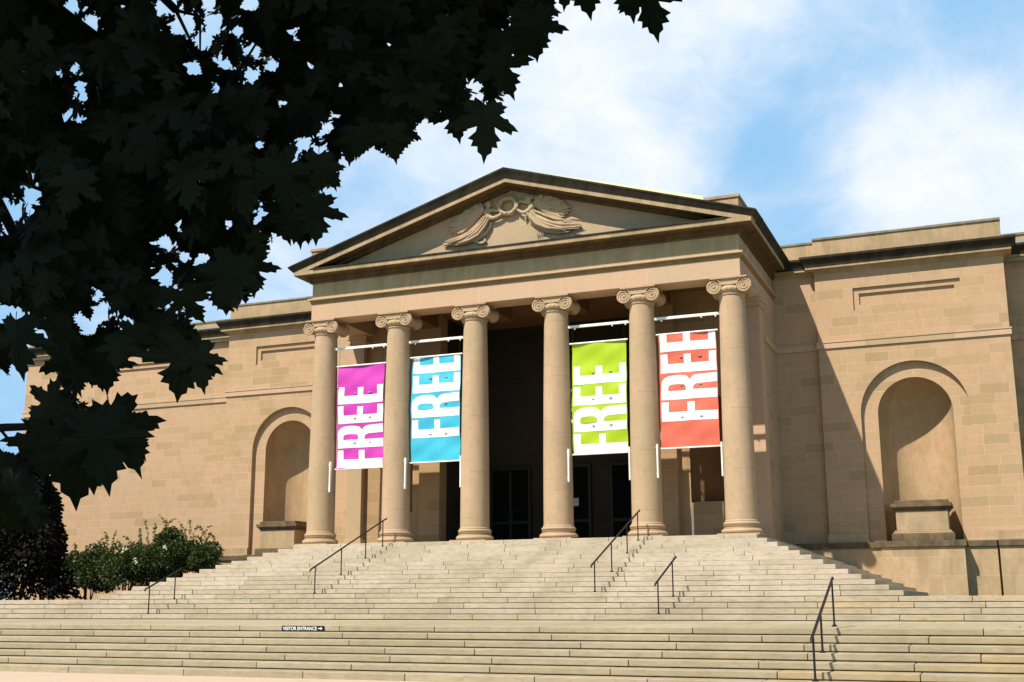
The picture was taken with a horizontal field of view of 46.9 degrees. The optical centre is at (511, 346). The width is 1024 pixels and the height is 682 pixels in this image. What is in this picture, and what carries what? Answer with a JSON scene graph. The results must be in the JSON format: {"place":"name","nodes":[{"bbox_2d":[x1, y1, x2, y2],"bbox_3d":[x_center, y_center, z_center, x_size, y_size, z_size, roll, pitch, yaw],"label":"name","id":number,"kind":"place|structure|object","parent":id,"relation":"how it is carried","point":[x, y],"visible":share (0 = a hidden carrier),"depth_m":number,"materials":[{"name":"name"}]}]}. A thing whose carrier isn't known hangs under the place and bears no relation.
{"place":"outdoors","nodes":[
{"label":"outdoors","id":0,"kind":"place"},
{"bbox_2d":[0,671,418,681],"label":"plaza pavement","id":1,"kind":"structure","parent":0,"point":[6,676],"depth_m":22.35,"materials":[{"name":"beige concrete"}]},
{"bbox_2d":[0,534,1023,681],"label":"stone staircase","id":2,"kind":"structure","parent":1,"relation":"on","point":[741,607],"depth_m":28.40,"materials":[{"name":"stone"}]},
{"bbox_2d":[144,568,181,613],"bbox_3d":[-10.942,7.645,37.015,0.110,1.433,1.734,-5,-13,22],"label":"handrail","id":3,"kind":"object","parent":2,"relation":"on","point":[145,589],"visible":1,"depth_m":36.95,"materials":[{"name":"black metal"}]},
{"bbox_2d":[282,626,323,630],"bbox_3d":[-4.545,6.130,25.694,1.060,0.111,0.032,-5,-13,22],"label":"entrance sign","id":4,"kind":"object","parent":2,"relation":"on","point":[302,628],"visible":1,"depth_m":25.68,"materials":[{"name":"black metal"}]},
{"bbox_2d":[309,518,386,593],"bbox_3d":[-5.220,6.688,38.198,0.110,2.585,4.834,-5,-13,22],"label":"handrail","id":5,"kind":"object","parent":2,"relation":"on","point":[365,533],"visible":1,"depth_m":37.86,"materials":[{"name":"black metal"}]},
{"bbox_2d":[590,509,639,591],"bbox_3d":[3.126,5.941,34.871,0.110,2.585,4.834,-5,-13,22],"label":"handrail","id":6,"kind":"object","parent":2,"relation":"on","point":[615,537],"visible":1,"depth_m":34.77,"materials":[{"name":"black metal"}]},
{"bbox_2d":[654,556,676,614],"bbox_3d":[4.074,6.256,31.066,0.110,1.535,1.788,-6,-14,26],"label":"handrail","id":7,"kind":"object","parent":2,"relation":"on","point":[664,571],"visible":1,"depth_m":31.04,"materials":[{"name":"black metal"}]},
{"bbox_2d":[810,577,836,681],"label":"handrail","id":8,"kind":"object","parent":2,"relation":"on","point":[819,617],"visible":1,"depth_m":20.48,"materials":[{"name":"black metal"}]},
{"bbox_2d":[0,0,1023,599],"label":"sky","id":9,"kind":"structure","parent":0,"point":[827,118],"materials":[{"name":"blue"}]},
{"label":"ground","id":10,"kind":"structure","parent":0,"visible":0},
{"bbox_2d":[0,0,681,534],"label":"maple tree","id":11,"kind":"object","parent":10,"relation":"on","point":[158,144],"visible":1,"depth_m":2.85,"materials":[{"name":"green plant"}]},
{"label":"planting bed","id":12,"kind":"structure","parent":10,"relation":"on","visible":0},
{"bbox_2d":[0,452,87,599],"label":"evergreen shrub","id":13,"kind":"object","parent":12,"relation":"on","point":[47,546],"visible":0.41,"depth_m":48.40,"materials":[{"name":"green plant"}]},
{"bbox_2d":[62,536,116,599],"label":"flowering shrub","id":14,"kind":"object","parent":12,"relation":"on","point":[79,567],"visible":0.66,"depth_m":48.65,"materials":[{"name":"green plant"}]},
{"bbox_2d":[90,528,152,590],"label":"flowering shrub","id":15,"kind":"object","parent":12,"relation":"on","point":[117,569],"visible":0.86,"depth_m":47.64,"materials":[{"name":"green plant"}]},
{"bbox_2d":[132,514,191,581],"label":"flowering shrub","id":16,"kind":"object","parent":12,"relation":"on","point":[165,558],"visible":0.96,"depth_m":47.17,"materials":[{"name":"green plant"}]},
{"bbox_2d":[180,525,224,572],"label":"flowering shrub","id":17,"kind":"object","parent":12,"relation":"on","point":[207,554],"visible":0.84,"depth_m":46.77,"materials":[{"name":"green plant"}]},
{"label":"terrace lawn","id":18,"kind":"structure","parent":10,"relation":"on","visible":0},
{"bbox_2d":[9,167,1023,599],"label":"museum building","id":19,"kind":"structure","parent":18,"relation":"on","point":[867,381],"depth_m":41.71,"materials":[{"name":"stone"}]},
{"bbox_2d":[254,521,306,554],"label":"stone pedestal","id":20,"kind":"object","parent":19,"relation":"on","point":[275,536],"visible":0.68,"depth_m":48.84,"materials":[{"name":"stone"}]},
{"bbox_2d":[328,462,331,491],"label":"banner bracket","id":21,"kind":"object","parent":19,"relation":"attached to","point":[330,472],"visible":1,"depth_m":42.46,"materials":[{"name":"white metal"}]},
{"bbox_2d":[335,343,386,351],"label":"banner rod","id":22,"kind":"object","parent":19,"relation":"attached to","point":[362,346],"visible":0.98,"depth_m":43.27,"materials":[{"name":"white metal"}]},
{"bbox_2d":[334,358,385,469],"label":"hanging banner","id":23,"kind":"object","parent":22,"relation":"hanging from","point":[360,426],"visible":0.99,"depth_m":42.78,"materials":[{"name":"fabric"}]},
{"bbox_2d":[403,458,406,488],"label":"banner bracket","id":24,"kind":"object","parent":19,"relation":"attached to","point":[405,472],"visible":1,"depth_m":41.34,"materials":[{"name":"white metal"}]},
{"bbox_2d":[409,336,462,344],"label":"banner rod","id":25,"kind":"object","parent":19,"relation":"attached to","point":[437,339],"visible":1,"depth_m":42.16,"materials":[{"name":"white metal"}]},
{"bbox_2d":[409,340,462,463],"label":"hanging banner","id":26,"kind":"object","parent":25,"relation":"hanging from","point":[435,412],"visible":1,"depth_m":41.68,"materials":[{"name":"fabric"}]},
{"bbox_2d":[460,456,460,486],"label":"banner bracket","id":27,"kind":"object","parent":19,"relation":"attached to","point":[460,471],"visible":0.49,"depth_m":40.79,"materials":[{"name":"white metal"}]},
{"bbox_2d":[567,449,569,481],"bbox_3d":[1.882,3.932,39.129,0.095,1.090,0.100,-5,-13,22],"label":"banner bracket","id":28,"kind":"object","parent":19,"relation":"attached to","point":[568,456],"visible":1,"depth_m":39.10,"materials":[{"name":"white metal"}]},
{"bbox_2d":[571,382,572,429],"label":"cable","id":29,"kind":"object","parent":19,"relation":"hanging from","point":[571,402],"visible":0.05,"depth_m":41.93,"materials":[{"name":"fabric"}]},
{"bbox_2d":[573,498,578,505],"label":"notice","id":30,"kind":"object","parent":19,"relation":"attached to","point":[575,501],"depth_m":44.77,"materials":[{"name":"paper"}]},
{"bbox_2d":[568,320,628,329],"bbox_3d":[2.949,-0.726,39.948,2.220,0.157,0.092,-5,-13,22],"label":"banner rod","id":31,"kind":"object","parent":19,"relation":"attached to","point":[598,324],"visible":1,"depth_m":39.92,"materials":[{"name":"white metal"}]},
{"bbox_2d":[569,328,630,455],"bbox_3d":[2.953,1.410,39.492,2.090,4.375,0.145,-5,-13,22],"label":"hanging banner","id":32,"kind":"object","parent":31,"relation":"hanging from","point":[599,396],"visible":1,"depth_m":39.43,"materials":[{"name":"fabric"}]},
{"bbox_2d":[628,447,630,479],"bbox_3d":[3.929,3.805,38.577,0.169,1.090,0.100,-5,-13,22],"label":"banner bracket","id":33,"kind":"object","parent":19,"relation":"attached to","point":[629,450],"visible":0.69,"depth_m":38.57,"materials":[{"name":"white metal"}]},
{"bbox_2d":[656,444,658,477],"bbox_3d":[4.697,3.679,38.007,0.093,1.090,0.100,-5,-13,22],"label":"banner bracket","id":34,"kind":"object","parent":19,"relation":"attached to","point":[657,450],"visible":1,"depth_m":37.98,"materials":[{"name":"white metal"}]},
{"bbox_2d":[654,312,718,321],"bbox_3d":[5.768,-0.978,38.824,2.230,0.157,0.092,-5,-13,22],"label":"banner rod","id":35,"kind":"object","parent":19,"relation":"attached to","point":[700,315],"visible":1,"depth_m":38.81,"materials":[{"name":"white metal"}]},
{"bbox_2d":[656,316,722,449],"bbox_3d":[5.763,1.132,38.367,2.090,4.325,0.168,-5,-13,22],"label":"hanging banner","id":36,"kind":"object","parent":35,"relation":"hanging from","point":[689,406],"visible":1,"depth_m":38.33,"materials":[{"name":"fabric"}]},
{"bbox_2d":[720,442,723,475],"bbox_3d":[6.749,3.553,37.453,0.161,1.090,0.100,-5,-13,22],"label":"banner bracket","id":37,"kind":"object","parent":19,"relation":"attached to","point":[722,465],"visible":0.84,"depth_m":37.43,"materials":[{"name":"white metal"}]},
{"bbox_2d":[890,499,956,540],"bbox_3d":[13.988,5.920,40.053,2.000,1.356,1.500,-5,-13,22],"label":"stone pedestal","id":38,"kind":"object","parent":19,"relation":"on","point":[922,519],"visible":0.98,"depth_m":39.45,"materials":[{"name":"stone"}]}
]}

